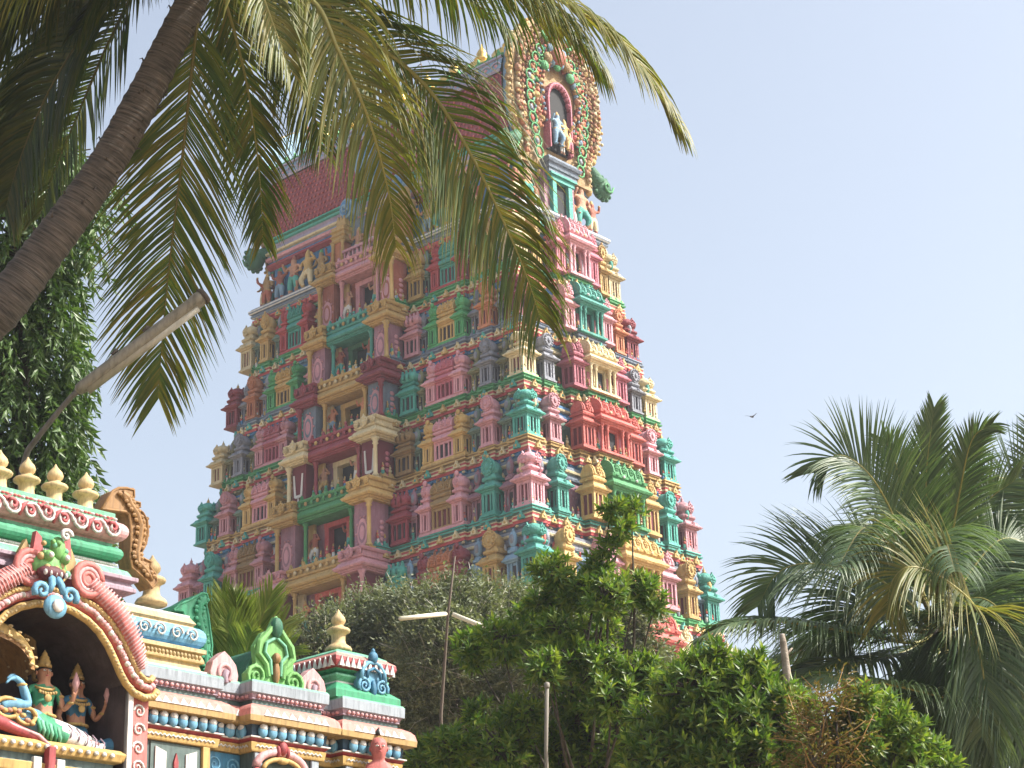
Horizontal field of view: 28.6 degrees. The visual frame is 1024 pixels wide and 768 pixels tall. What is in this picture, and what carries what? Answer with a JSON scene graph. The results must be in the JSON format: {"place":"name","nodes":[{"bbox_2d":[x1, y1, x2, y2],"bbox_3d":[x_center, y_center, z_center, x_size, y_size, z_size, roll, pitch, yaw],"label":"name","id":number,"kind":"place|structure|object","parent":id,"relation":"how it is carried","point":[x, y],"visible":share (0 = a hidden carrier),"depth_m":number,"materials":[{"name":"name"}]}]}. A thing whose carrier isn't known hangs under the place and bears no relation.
{"place":"outdoors","nodes":[
{"label":"outdoors","id":0,"kind":"place"},
{"bbox_2d":[0,0,1023,767],"label":"sky","id":1,"kind":"structure","parent":0,"point":[847,218],"materials":[{"name":"blue"}]},
{"label":"ground","id":2,"kind":"structure","parent":0,"visible":0},
{"bbox_2d":[0,114,136,611],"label":"weeping tree","id":3,"kind":"object","parent":2,"relation":"on","point":[34,342],"visible":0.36,"depth_m":23.60,"materials":[{"name":"green plant"}]},
{"bbox_2d":[17,288,210,489],"bbox_3d":[-3.385,0.716,16.742,1.661,3.246,0.355,-5,-21,7],"label":"street lamp","id":4,"kind":"object","parent":2,"relation":"on","point":[145,341],"visible":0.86,"depth_m":17.02,"materials":[{"name":"grey metal"}]},
{"bbox_2d":[0,450,416,767],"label":"shrine gateway","id":5,"kind":"object","parent":2,"relation":"on","point":[181,695],"visible":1,"depth_m":15.63,"materials":[{"name":"paint"}]},
{"bbox_2d":[22,633,37,681],"bbox_3d":[-3.676,2.037,15.417,0.090,0.507,0.225,-20,-27,39],"label":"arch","id":6,"kind":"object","parent":5,"relation":"on","point":[31,642],"visible":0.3,"depth_m":15.39,"materials":[{"name":"gold metal"}]},
{"bbox_2d":[21,650,79,718],"bbox_3d":[-3.442,2.513,14.856,0.426,1.111,0.211,7,-23,-23],"label":"attendant statue","id":7,"kind":"object","parent":5,"relation":"on","point":[44,691],"visible":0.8,"depth_m":14.93,"materials":[{"name":"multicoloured paint"}]},
{"bbox_2d":[0,623,113,749],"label":"reclining statue","id":8,"kind":"object","parent":5,"relation":"on","point":[22,717],"visible":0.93,"depth_m":14.59,"materials":[{"name":"multicoloured paint"}]},
{"bbox_2d":[55,663,108,734],"bbox_3d":[-3.250,2.626,15.104,0.410,1.068,0.203,9,-24,-27],"label":"attendant statue","id":9,"kind":"object","parent":5,"relation":"on","point":[75,714],"visible":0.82,"depth_m":15.13,"materials":[{"name":"multicoloured paint"}]},
{"bbox_2d":[365,727,391,767],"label":"bust statue","id":10,"kind":"object","parent":5,"relation":"on","point":[378,748],"visible":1,"depth_m":16.71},
{"bbox_2d":[190,572,311,656],"bbox_3d":[-2.468,5.031,18.039,1.434,7.174,1.355,-20,-27,39],"label":"young palm","id":11,"kind":"object","parent":2,"relation":"on","point":[239,620],"visible":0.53,"depth_m":18.82,"materials":[{"name":"green plant"}]},
{"bbox_2d":[0,0,697,436],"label":"coconut palm","id":12,"kind":"object","parent":2,"relation":"on","point":[54,48],"visible":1,"depth_m":18.30,"materials":[{"name":"green plant"}]},
{"bbox_2d":[399,556,483,747],"bbox_3d":[-0.830,6.628,25.335,1.162,9.246,1.139,-20,-27,39],"label":"street lamp","id":13,"kind":"object","parent":2,"relation":"on","point":[439,614],"visible":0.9,"depth_m":26.98,"materials":[{"name":"grey metal"}]},
{"bbox_2d":[173,4,737,762],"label":"temple tower","id":14,"kind":"structure","parent":2,"relation":"on","point":[397,424],"depth_m":68.47,"materials":[{"name":"multicoloured paint"}]},
{"bbox_2d":[288,559,684,767],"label":"broadleaf tree","id":15,"kind":"object","parent":2,"relation":"on","point":[412,651],"visible":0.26,"depth_m":30.96,"materials":[{"name":"green plant"}]},
{"bbox_2d":[402,492,674,767],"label":"broadleaf tree","id":16,"kind":"object","parent":2,"relation":"on","point":[599,690],"visible":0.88,"depth_m":20.25,"materials":[{"name":"green plant"}]},
{"bbox_2d":[544,682,549,767],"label":"support pole","id":17,"kind":"object","parent":2,"relation":"on","point":[546,685],"visible":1,"depth_m":19.28,"materials":[{"name":"grey metal"}]},
{"bbox_2d":[612,631,837,767],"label":"broadleaf tree","id":18,"kind":"object","parent":2,"relation":"on","point":[715,709],"visible":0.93,"depth_m":17.75,"materials":[{"name":"green plant"}]},
{"bbox_2d":[780,634,792,683],"bbox_3d":[2.862,5.325,18.146,0.376,6.262,0.262,-6,-21,11],"label":"wooden post","id":19,"kind":"object","parent":2,"relation":"on","point":[785,651],"visible":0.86,"depth_m":19.17,"materials":[{"name":"brown wood"}]},
{"bbox_2d":[757,659,891,767],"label":"flowering tree","id":20,"kind":"object","parent":2,"relation":"on","point":[818,756],"visible":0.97,"depth_m":16.95,"materials":[{"name":"green plant"}]},
{"bbox_2d":[685,391,1023,767],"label":"coconut palm","id":21,"kind":"object","parent":2,"relation":"on","point":[932,534],"visible":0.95,"depth_m":20.91,"materials":[{"name":"green plant"}]},
{"bbox_2d":[822,673,970,767],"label":"broadleaf tree","id":22,"kind":"object","parent":2,"relation":"on","point":[913,745],"visible":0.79,"depth_m":17.17,"materials":[{"name":"green plant"}]},
{"bbox_2d":[900,414,1023,666],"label":"coconut palm","id":23,"kind":"object","parent":2,"relation":"on","point":[1018,452],"visible":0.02,"depth_m":24.77,"materials":[{"name":"green plant"}]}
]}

